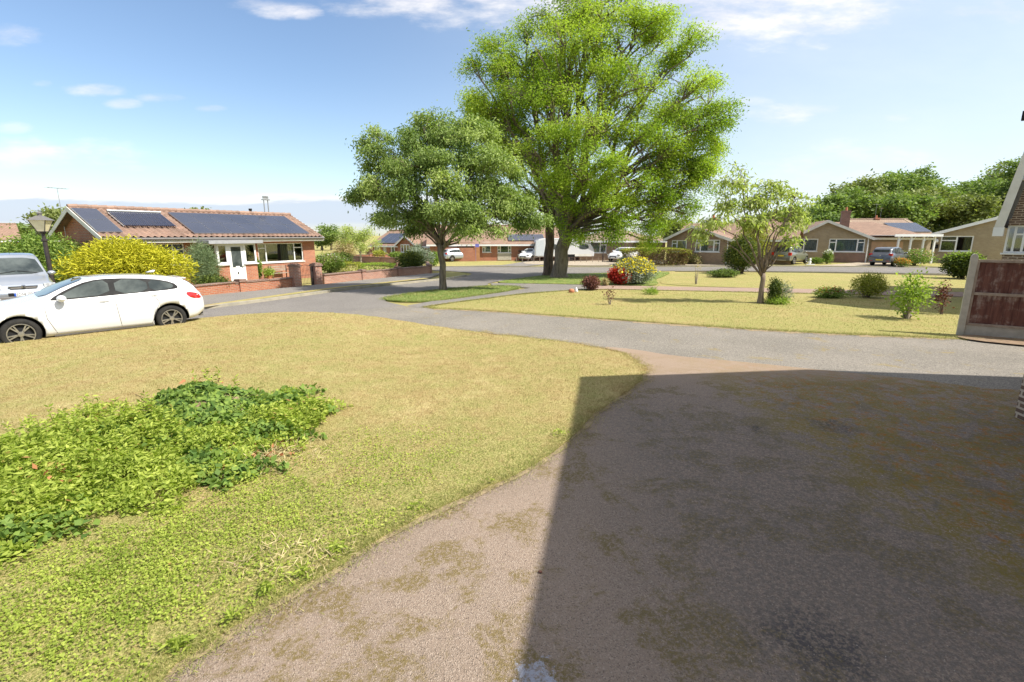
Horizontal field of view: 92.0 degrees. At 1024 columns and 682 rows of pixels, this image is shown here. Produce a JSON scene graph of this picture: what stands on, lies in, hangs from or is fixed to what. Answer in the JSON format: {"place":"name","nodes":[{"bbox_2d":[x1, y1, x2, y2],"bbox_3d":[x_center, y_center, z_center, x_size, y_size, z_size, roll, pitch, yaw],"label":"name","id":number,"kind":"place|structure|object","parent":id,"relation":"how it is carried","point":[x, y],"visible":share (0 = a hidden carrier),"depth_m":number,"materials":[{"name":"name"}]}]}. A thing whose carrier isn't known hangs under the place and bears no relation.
{"place":"outdoors","nodes":[
{"label":"outdoors","id":0,"kind":"place"},
{"bbox_2d":[202,273,438,304],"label":"pavement","id":1,"kind":"structure","parent":0,"point":[216,298],"depth_m":22.96,"materials":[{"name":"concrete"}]},
{"bbox_2d":[204,278,426,306],"bbox_3d":[-8.234,-2.550,23.793,1.078,0.250,15.160,5,13,20],"label":"grass verge strip","id":2,"kind":"object","parent":1,"relation":"on","point":[305,291],"depth_m":21.48,"materials":[{"name":"green plant"}]},
{"bbox_2d":[0,311,646,681],"bbox_3d":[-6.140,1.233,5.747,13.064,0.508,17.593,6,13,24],"label":"front lawn","id":3,"kind":"structure","parent":0,"point":[339,396],"depth_m":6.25,"materials":[{"name":"green plant"}]},
{"bbox_2d":[4,377,301,511],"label":"dead leaves","id":4,"kind":"object","parent":3,"relation":"on","point":[34,466],"visible":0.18,"depth_m":5.13,"materials":[{"name":"brown plant"}]},
{"bbox_2d":[0,383,338,561],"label":"bramble leaves","id":5,"kind":"object","parent":3,"relation":"on","point":[200,457],"visible":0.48,"depth_m":4.90,"materials":[{"name":"green plant"}]},
{"bbox_2d":[0,386,353,569],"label":"weed patch","id":6,"kind":"object","parent":3,"relation":"on","point":[138,464],"visible":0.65,"depth_m":4.57,"materials":[{"name":"green plant"}]},
{"bbox_2d":[0,366,329,529],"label":"weed shoots","id":7,"kind":"object","parent":6,"relation":"on","point":[13,454],"visible":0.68,"depth_m":5.13,"materials":[{"name":"green plant"}]},
{"bbox_2d":[5,405,367,589],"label":"straw litter","id":8,"kind":"object","parent":3,"relation":"on","point":[312,549],"visible":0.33,"depth_m":3.65,"materials":[{"name":"beige plant"}]},
{"bbox_2d":[123,380,260,425],"bbox_3d":[-3.887,0.919,6.198,1.632,0.869,1.373,5,13,20],"label":"ivy mound","id":9,"kind":"object","parent":3,"relation":"on","point":[195,397],"visible":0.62,"depth_m":5.98,"materials":[{"name":"green plant"}]},
{"bbox_2d":[155,427,568,656],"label":"edge tufts","id":10,"kind":"object","parent":3,"relation":"on","point":[177,641],"visible":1,"depth_m":3.16,"materials":[{"name":"green plant"}]},
{"bbox_2d":[114,325,663,681],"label":"front lawn edge","id":11,"kind":"object","parent":3,"relation":"on","point":[375,540],"visible":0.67,"depth_m":3.69,"materials":[{"name":"green plant"}]},
{"bbox_2d":[163,340,649,679],"bbox_3d":[-0.723,0.373,9.494,6.272,0.165,13.057,-3,13,-15],"label":"worn edge","id":12,"kind":"object","parent":3,"relation":"on","point":[461,501],"visible":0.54,"depth_m":3.53,"materials":[{"name":"brown soil"}]},
{"bbox_2d":[377,284,523,301],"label":"grass verge","id":13,"kind":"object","parent":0,"point":[452,295],"depth_m":21.58,"materials":[{"name":"green plant"}]},
{"bbox_2d":[335,100,554,289],"bbox_3d":[-3.041,-6.301,21.818,10.206,8.588,5.046,0,12,0],"label":"street tree","id":14,"kind":"object","parent":13,"relation":"on","point":[412,164],"visible":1,"depth_m":21.39,"materials":[{"name":"green plant"}]},
{"bbox_2d":[0,266,946,342],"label":"road","id":15,"kind":"structure","parent":0,"point":[354,300],"depth_m":24.88,"materials":[{"name":"grey asphalt"}]},
{"bbox_2d":[0,250,55,300],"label":"parked van","id":16,"kind":"object","parent":15,"relation":"on","point":[22,274],"visible":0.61,"depth_m":16.75,"materials":[{"name":"silver metal"}]},
{"bbox_2d":[0,270,203,342],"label":"parked car","id":17,"kind":"object","parent":15,"relation":"on","point":[88,303],"visible":0.95,"depth_m":11.67,"materials":[{"name":"white paint"}]},
{"bbox_2d":[407,283,585,306],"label":"footpath","id":18,"kind":"structure","parent":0,"point":[530,288],"depth_m":23.14,"materials":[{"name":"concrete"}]},
{"bbox_2d":[0,0,1023,235],"label":"sky","id":19,"kind":"structure","parent":0,"point":[211,104],"materials":[{"name":"blue"}]},
{"bbox_2d":[163,347,1023,681],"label":"driveway","id":20,"kind":"structure","parent":0,"point":[639,471],"depth_m":3.57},
{"bbox_2d":[227,339,1021,681],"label":"loose grit","id":21,"kind":"object","parent":20,"relation":"on","point":[693,529],"visible":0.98,"depth_m":3.81,"materials":[{"name":"gravel"}]},
{"bbox_2d":[523,260,666,265],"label":"gravel drive","id":22,"kind":"structure","parent":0,"point":[583,263],"depth_m":51.27,"materials":[{"name":"grey gravel"}]},
{"bbox_2d":[532,238,593,260],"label":"caravan","id":23,"kind":"object","parent":22,"relation":"on","point":[538,246],"visible":0.57,"depth_m":54.37,"materials":[{"name":"white paint"}]},
{"bbox_2d":[302,236,965,320],"bbox_3d":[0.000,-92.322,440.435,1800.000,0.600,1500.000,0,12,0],"label":"ground","id":24,"kind":"structure","parent":0,"point":[671,274],"depth_m":37.32,"materials":[{"name":"green plant"}]},
{"bbox_2d":[0,223,20,242],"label":"cottage","id":25,"kind":"structure","parent":24,"relation":"on","point":[5,230],"depth_m":64.73,"materials":[{"name":"orange brick"}]},
{"bbox_2d":[26,209,55,282],"bbox_3d":[-17.521,-3.202,18.646,0.613,3.420,0.613,-4,13,-17],"label":"lamp post","id":26,"kind":"object","parent":24,"relation":"on","point":[40,223],"visible":0.82,"depth_m":18.42,"materials":[{"name":"metal"}]},
{"bbox_2d":[17,203,65,233],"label":"background tree","id":27,"kind":"object","parent":24,"relation":"on","point":[53,214],"visible":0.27,"depth_m":57.32,"materials":[{"name":"green plant"}]},
{"bbox_2d":[0,229,87,282],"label":"leafy shrub","id":28,"kind":"object","parent":24,"relation":"on","point":[30,244],"visible":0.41,"depth_m":22.22,"materials":[{"name":"green plant"}]},
{"bbox_2d":[51,233,202,284],"bbox_3d":[-16.066,-3.180,20.893,5.368,2.778,3.614,-5,13,-24],"label":"shrub","id":29,"kind":"object","parent":24,"relation":"on","point":[115,256],"visible":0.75,"depth_m":20.14,"materials":[{"name":"yellow plant"}]},
{"bbox_2d":[47,187,324,283],"bbox_3d":[-17.728,-5.847,28.614,7.400,5.510,12.300,7,14,30],"label":"bungalow","id":30,"kind":"object","parent":24,"relation":"on","point":[240,241],"visible":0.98,"depth_m":26.93,"materials":[{"name":"brown brick"}]},
{"bbox_2d":[227,243,246,280],"bbox_3d":[-14.997,-4.152,27.001,0.131,2.315,0.894,7,14,30],"label":"porch door","id":31,"kind":"structure","parent":30,"relation":"in","point":[236,256],"depth_m":26.95,"materials":[{"name":"white plastic"}]},
{"bbox_2d":[257,243,303,263],"bbox_3d":[-14.303,-5.461,30.588,0.270,1.198,3.197,7,14,30],"label":"window","id":32,"kind":"structure","parent":30,"relation":"in","point":[287,253],"depth_m":30.84,"materials":[{"name":"white plastic"}]},
{"bbox_2d":[184,235,224,280],"bbox_3d":[-14.592,-3.645,23.257,1.834,2.796,2.960,0,12,0],"label":"pine shrub","id":33,"kind":"object","parent":24,"relation":"on","point":[209,262],"visible":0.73,"depth_m":22.97,"materials":[{"name":"green plant"}]},
{"bbox_2d":[189,272,231,287],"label":"shrub","id":34,"kind":"object","parent":24,"relation":"on","point":[206,279],"visible":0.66,"depth_m":21.87,"materials":[{"name":"green plant"}]},
{"bbox_2d":[193,277,292,295],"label":"garden wall","id":35,"kind":"structure","parent":24,"relation":"on","point":[239,285],"depth_m":22.54,"materials":[{"name":"red brick"}]},
{"bbox_2d":[287,263,301,286],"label":"gate pier","id":36,"kind":"structure","parent":24,"relation":"on","point":[294,271],"depth_m":25.19,"materials":[{"name":"red brick"}]},
{"bbox_2d":[309,263,322,284],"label":"gate pier","id":37,"kind":"structure","parent":24,"relation":"on","point":[317,273],"depth_m":26.08,"materials":[{"name":"red brick"}]},
{"bbox_2d":[315,223,341,249],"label":"background tree","id":38,"kind":"object","parent":24,"relation":"on","point":[328,231],"visible":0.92,"depth_m":91.68,"materials":[{"name":"green plant"}]},
{"bbox_2d":[315,250,349,272],"bbox_3d":[-13.591,-5.816,36.586,2.632,1.839,3.257,0,12,0],"label":"shrub","id":39,"kind":"object","parent":24,"relation":"on","point":[331,262],"visible":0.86,"depth_m":36.10,"materials":[{"name":"green plant"}]},
{"bbox_2d":[204,275,466,308],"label":"kerb","id":40,"kind":"structure","parent":24,"relation":"on","point":[288,296],"depth_m":21.46,"materials":[{"name":"concrete"}]},
{"bbox_2d":[330,238,357,255],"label":"pampas bush","id":41,"kind":"object","parent":24,"relation":"on","point":[349,250],"visible":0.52,"depth_m":51.38,"materials":[{"name":"beige plant"}]},
{"bbox_2d":[334,224,386,263],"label":"garden tree","id":42,"kind":"object","parent":24,"relation":"on","point":[362,247],"visible":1,"depth_m":46.78,"materials":[{"name":"green plant"}]},
{"bbox_2d":[350,256,398,266],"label":"garden wall","id":43,"kind":"structure","parent":24,"relation":"on","point":[367,259],"depth_m":47.04,"materials":[{"name":"red brick"}]},
{"bbox_2d":[322,262,432,283],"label":"garden wall","id":44,"kind":"structure","parent":24,"relation":"on","point":[362,274],"depth_m":30.64,"materials":[{"name":"red brick"}]},
{"bbox_2d":[368,230,429,255],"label":"bungalow","id":45,"kind":"object","parent":24,"relation":"on","point":[392,241],"visible":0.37,"depth_m":62.85,"materials":[{"name":"brown brick"}]},
{"bbox_2d":[392,251,427,267],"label":"dark bush","id":46,"kind":"object","parent":24,"relation":"on","point":[409,259],"visible":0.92,"depth_m":37.95,"materials":[{"name":"green plant"}]},
{"bbox_2d":[444,248,462,260],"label":"parked car","id":47,"kind":"object","parent":24,"relation":"on","point":[451,254],"visible":0.63,"depth_m":54.02,"materials":[{"name":"silver metal"}]},
{"bbox_2d":[426,225,575,261],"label":"bungalow","id":48,"kind":"object","parent":24,"relation":"on","point":[497,249],"visible":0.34,"depth_m":55.95,"materials":[{"name":"brown brick"}]},
{"bbox_2d":[498,272,668,285],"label":"grass verge","id":49,"kind":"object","parent":24,"relation":"on","point":[574,276],"depth_m":29.30,"materials":[{"name":"green plant"}]},
{"bbox_2d":[474,32,609,275],"bbox_3d":[1.815,-12.674,33.623,9.997,16.492,6.893,-3,13,-15],"label":"locust tree","id":50,"kind":"object","parent":49,"relation":"on","point":[548,250],"visible":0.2,"depth_m":32.76,"materials":[{"name":"green plant"}]},
{"bbox_2d":[451,0,749,277],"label":"locust tree","id":51,"kind":"object","parent":49,"relation":"on","point":[572,216],"visible":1,"depth_m":29.06,"materials":[{"name":"green plant"}]},
{"bbox_2d":[607,266,631,284],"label":"shrub","id":52,"kind":"object","parent":49,"relation":"on","point":[615,276],"visible":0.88,"depth_m":26.22,"materials":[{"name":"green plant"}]},
{"bbox_2d":[610,254,659,284],"bbox_3d":[6.703,-3.877,26.870,2.600,1.716,3.494,0,12,0],"label":"yellow shrub","id":53,"kind":"object","parent":49,"relation":"on","point":[639,270],"visible":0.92,"depth_m":26.25,"materials":[{"name":"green plant"}]},
{"bbox_2d":[580,275,600,289],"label":"maroon shrub","id":54,"kind":"object","parent":24,"relation":"on","point":[591,282],"visible":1,"depth_m":23.11,"materials":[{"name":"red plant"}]},
{"bbox_2d":[576,228,666,260],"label":"bungalow","id":55,"kind":"object","parent":24,"relation":"on","point":[597,248],"visible":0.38,"depth_m":54.81,"materials":[{"name":"brown brick"}]},
{"bbox_2d":[619,247,691,265],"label":"clipped hedge","id":56,"kind":"object","parent":24,"relation":"on","point":[685,252],"visible":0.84,"depth_m":45.36,"materials":[{"name":"green plant"}]},
{"bbox_2d":[432,265,937,267],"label":"kerb","id":57,"kind":"structure","parent":24,"relation":"on","point":[696,266],"depth_m":43.93,"materials":[{"name":"concrete"}]},
{"bbox_2d":[663,215,803,264],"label":"bungalow","id":58,"kind":"object","parent":24,"relation":"on","point":[711,252],"visible":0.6,"depth_m":46.51,"materials":[{"name":"brown brick"}]},
{"bbox_2d":[695,240,719,252],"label":"window","id":59,"kind":"structure","parent":58,"relation":"in","point":[713,246],"depth_m":46.21,"materials":[{"name":"white plastic"}]},
{"bbox_2d":[721,233,764,273],"bbox_3d":[16.363,-6.295,35.261,2.623,3.034,3.383,0,12,0],"label":"round conifer","id":60,"kind":"object","parent":24,"relation":"on","point":[734,257],"visible":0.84,"depth_m":34.81,"materials":[{"name":"green plant"}]},
{"bbox_2d":[742,214,772,264],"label":"column conifer","id":61,"kind":"object","parent":24,"relation":"on","point":[762,237],"depth_m":43.43,"materials":[{"name":"green plant"}]},
{"bbox_2d":[771,246,807,264],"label":"parked car","id":62,"kind":"object","parent":24,"relation":"on","point":[796,254],"visible":0.75,"depth_m":45.19,"materials":[{"name":"silver paint"}]},
{"bbox_2d":[675,271,950,275],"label":"kerb","id":63,"kind":"structure","parent":24,"relation":"on","point":[826,272],"depth_m":35.04,"materials":[{"name":"concrete"}]},
{"bbox_2d":[799,198,863,221],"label":"woodland tree","id":64,"kind":"object","parent":24,"relation":"on","point":[822,214],"visible":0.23,"depth_m":81.69,"materials":[{"name":"green plant"}]},
{"bbox_2d":[806,190,856,212],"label":"woodland tree","id":65,"kind":"object","parent":24,"relation":"on","point":[841,200],"visible":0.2,"depth_m":84.91,"materials":[{"name":"green plant"}]},
{"bbox_2d":[811,284,854,298],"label":"shrub","id":66,"kind":"object","parent":24,"relation":"on","point":[826,292],"visible":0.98,"depth_m":19.81,"materials":[{"name":"green plant"}]},
{"bbox_2d":[803,183,884,217],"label":"woodland tree","id":67,"kind":"object","parent":24,"relation":"on","point":[860,203],"visible":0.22,"depth_m":88.24,"materials":[{"name":"green plant"}]},
{"bbox_2d":[824,168,895,217],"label":"woodland tree","id":68,"kind":"object","parent":24,"relation":"on","point":[871,186],"visible":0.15,"depth_m":92.60,"materials":[{"name":"green plant"}]},
{"bbox_2d":[796,207,933,262],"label":"bungalow","id":69,"kind":"object","parent":24,"relation":"on","point":[845,240],"visible":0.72,"depth_m":48.84,"materials":[{"name":"beige brick"}]},
{"bbox_2d":[799,239,818,251],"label":"window","id":70,"kind":"structure","parent":69,"relation":"in","point":[810,245],"depth_m":49.70,"materials":[{"name":"white plastic"}]},
{"bbox_2d":[828,239,865,252],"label":"window","id":71,"kind":"structure","parent":69,"relation":"in","point":[836,245],"depth_m":48.44,"materials":[{"name":"white plastic"}]},
{"bbox_2d":[850,204,931,255],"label":"bungalow","id":72,"kind":"object","parent":24,"relation":"on","point":[905,224],"visible":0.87,"depth_m":66.15,"materials":[{"name":"beige brick"}]},
{"bbox_2d":[867,166,926,194],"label":"woodland tree","id":73,"kind":"object","parent":24,"relation":"on","point":[897,180],"visible":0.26,"depth_m":97.15,"materials":[{"name":"green plant"}]},
{"bbox_2d":[861,188,947,226],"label":"woodland tree","id":74,"kind":"object","parent":24,"relation":"on","point":[899,206],"visible":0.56,"depth_m":83.36,"materials":[{"name":"green plant"}]},
{"bbox_2d":[871,234,943,263],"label":"carport","id":75,"kind":"object","parent":24,"relation":"on","point":[911,236],"visible":0.77,"depth_m":46.71,"materials":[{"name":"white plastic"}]},
{"bbox_2d":[873,184,967,230],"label":"woodland tree","id":76,"kind":"object","parent":24,"relation":"on","point":[934,192],"visible":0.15,"depth_m":89.62,"materials":[{"name":"green plant"}]},
{"bbox_2d":[903,248,939,265],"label":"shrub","id":77,"kind":"object","parent":24,"relation":"on","point":[915,258],"visible":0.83,"depth_m":43.55,"materials":[{"name":"green plant"}]},
{"bbox_2d":[900,162,950,192],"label":"woodland tree","id":78,"kind":"object","parent":24,"relation":"on","point":[930,181],"visible":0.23,"depth_m":101.43,"materials":[{"name":"green plant"}]},
{"bbox_2d":[912,180,979,247],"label":"woodland tree","id":79,"kind":"object","parent":24,"relation":"on","point":[941,221],"visible":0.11,"depth_m":94.96,"materials":[{"name":"green plant"}]},
{"bbox_2d":[921,190,1005,231],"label":"woodland tree","id":80,"kind":"object","parent":24,"relation":"on","point":[980,207],"visible":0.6,"depth_m":88.42,"materials":[{"name":"green plant"}]},
{"bbox_2d":[931,216,1007,262],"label":"bungalow","id":81,"kind":"object","parent":24,"relation":"on","point":[978,237],"visible":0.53,"depth_m":46.91,"materials":[{"name":"beige brick"}]},
{"bbox_2d":[938,236,973,251],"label":"window","id":82,"kind":"structure","parent":81,"relation":"in","point":[948,243],"depth_m":47.99,"materials":[{"name":"white plastic"}]},
{"bbox_2d":[932,166,1008,226],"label":"woodland tree","id":83,"kind":"object","parent":24,"relation":"on","point":[969,186],"visible":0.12,"depth_m":97.21,"materials":[{"name":"green plant"}]},
{"bbox_2d":[956,254,1023,338],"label":"fence panel","id":84,"kind":"object","parent":24,"relation":"on","point":[992,304],"visible":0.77,"depth_m":11.81,"materials":[{"name":"wood"}]},
{"bbox_2d":[971,158,1012,187],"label":"woodland tree","id":85,"kind":"object","parent":24,"relation":"on","point":[993,176],"visible":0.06,"depth_m":103.25,"materials":[{"name":"green plant"}]},
{"bbox_2d":[966,156,1021,218],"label":"woodland tree","id":86,"kind":"object","parent":24,"relation":"on","point":[1009,174],"visible":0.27,"depth_m":91.31,"materials":[{"name":"green plant"}]},
{"bbox_2d":[992,111,1023,260],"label":"chalet house","id":87,"kind":"structure","parent":24,"relation":"on","point":[1011,216],"depth_m":16.66,"materials":[{"name":"brown brick"}]},
{"bbox_2d":[1000,225,1023,254],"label":"window","id":88,"kind":"structure","parent":87,"relation":"in","point":[1014,242],"depth_m":16.86,"materials":[{"name":"white plastic"}]},
{"bbox_2d":[1014,376,1023,420],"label":"house","id":89,"kind":"structure","parent":24,"relation":"on","point":[1019,412],"depth_m":6.25,"materials":[{"name":"brown brick"}]},
{"bbox_2d":[334,306,1023,389],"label":"lane","id":90,"kind":"structure","parent":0,"point":[959,360],"depth_m":11.12,"materials":[{"name":"grey asphalt"}]},
{"bbox_2d":[429,308,948,339],"bbox_3d":[3.844,-0.537,14.150,14.561,0.035,0.885,5,13,21],"label":"worn edge","id":91,"kind":"object","parent":90,"relation":"on","point":[690,325],"visible":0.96,"depth_m":13.58,"materials":[{"name":"brown soil"}]},
{"bbox_2d":[421,288,1022,341],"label":"lawn","id":92,"kind":"structure","parent":0,"point":[706,313],"depth_m":16.60,"materials":[{"name":"green plant"}]},
{"bbox_2d":[684,160,827,303],"bbox_3d":[8.514,-3.790,17.810,4.767,5.195,1.976,0,12,0],"label":"cherry tree","id":93,"kind":"object","parent":92,"relation":"on","point":[756,202],"visible":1,"depth_m":17.50,"materials":[{"name":"green plant"}]},
{"bbox_2d":[765,276,784,301],"bbox_3d":[9.616,-1.846,18.103,0.697,1.092,0.865,0,12,0],"label":"pyracantha","id":94,"kind":"object","parent":92,"relation":"on","point":[775,288],"visible":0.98,"depth_m":17.97,"materials":[{"name":"green plant"}]},
{"bbox_2d":[848,271,889,297],"bbox_3d":[14.417,-2.259,20.000,1.578,1.140,1.556,0,12,0],"label":"bronze shrub","id":95,"kind":"object","parent":92,"relation":"on","point":[867,287],"visible":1,"depth_m":19.74,"materials":[{"name":"green plant"}]},
{"bbox_2d":[881,264,945,319],"bbox_3d":[11.748,-1.395,14.449,1.184,1.686,1.364,0,12,0],"label":"leafy shrub","id":96,"kind":"object","parent":92,"relation":"on","point":[905,310],"visible":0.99,"depth_m":14.42,"materials":[{"name":"green plant"}]},
{"bbox_2d":[931,280,954,313],"bbox_3d":[13.445,-1.377,15.448,0.553,1.221,0.634,-5,13,-22],"label":"purple shrub","id":97,"kind":"object","parent":92,"relation":"on","point":[942,295],"visible":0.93,"depth_m":15.41,"materials":[{"name":"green plant"}]},
{"bbox_2d":[957,335,1023,344],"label":"bare soil","id":98,"kind":"structure","parent":92,"relation":"on","point":[1000,340],"depth_m":11.57,"materials":[{"name":"brown soil"}]},
{"bbox_2d":[596,285,963,296],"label":"footpath","id":99,"kind":"structure","parent":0,"point":[958,294],"depth_m":23.58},
{"bbox_2d":[660,275,965,291],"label":"lawn","id":100,"kind":"structure","parent":0,"point":[802,281],"depth_m":28.24,"materials":[{"name":"green plant"}]},
{"bbox_2d":[705,267,739,277],"bbox_3d":[13.729,-4.412,32.089,2.001,0.722,2.393,11,16,42],"label":"spreading juniper","id":101,"kind":"object","parent":100,"relation":"on","point":[725,272],"visible":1,"depth_m":31.72,"materials":[{"name":"green plant"}]},
{"bbox_2d":[937,250,986,278],"bbox_3d":[26.997,-4.552,29.476,2.208,1.852,2.362,0,12,0],"label":"laurel bush","id":102,"kind":"object","parent":100,"relation":"on","point":[957,265],"visible":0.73,"depth_m":29.48,"materials":[{"name":"green plant"}]},
{"bbox_2d":[820,262,908,265],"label":"driveway","id":103,"kind":"structure","parent":0,"point":[864,264],"depth_m":44.95,"materials":[{"name":"grey concrete"}]},
{"bbox_2d":[868,247,907,265],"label":"parked car","id":104,"kind":"object","parent":103,"relation":"on","point":[883,255],"visible":0.91,"depth_m":42.51,"materials":[{"name":"grey paint"}]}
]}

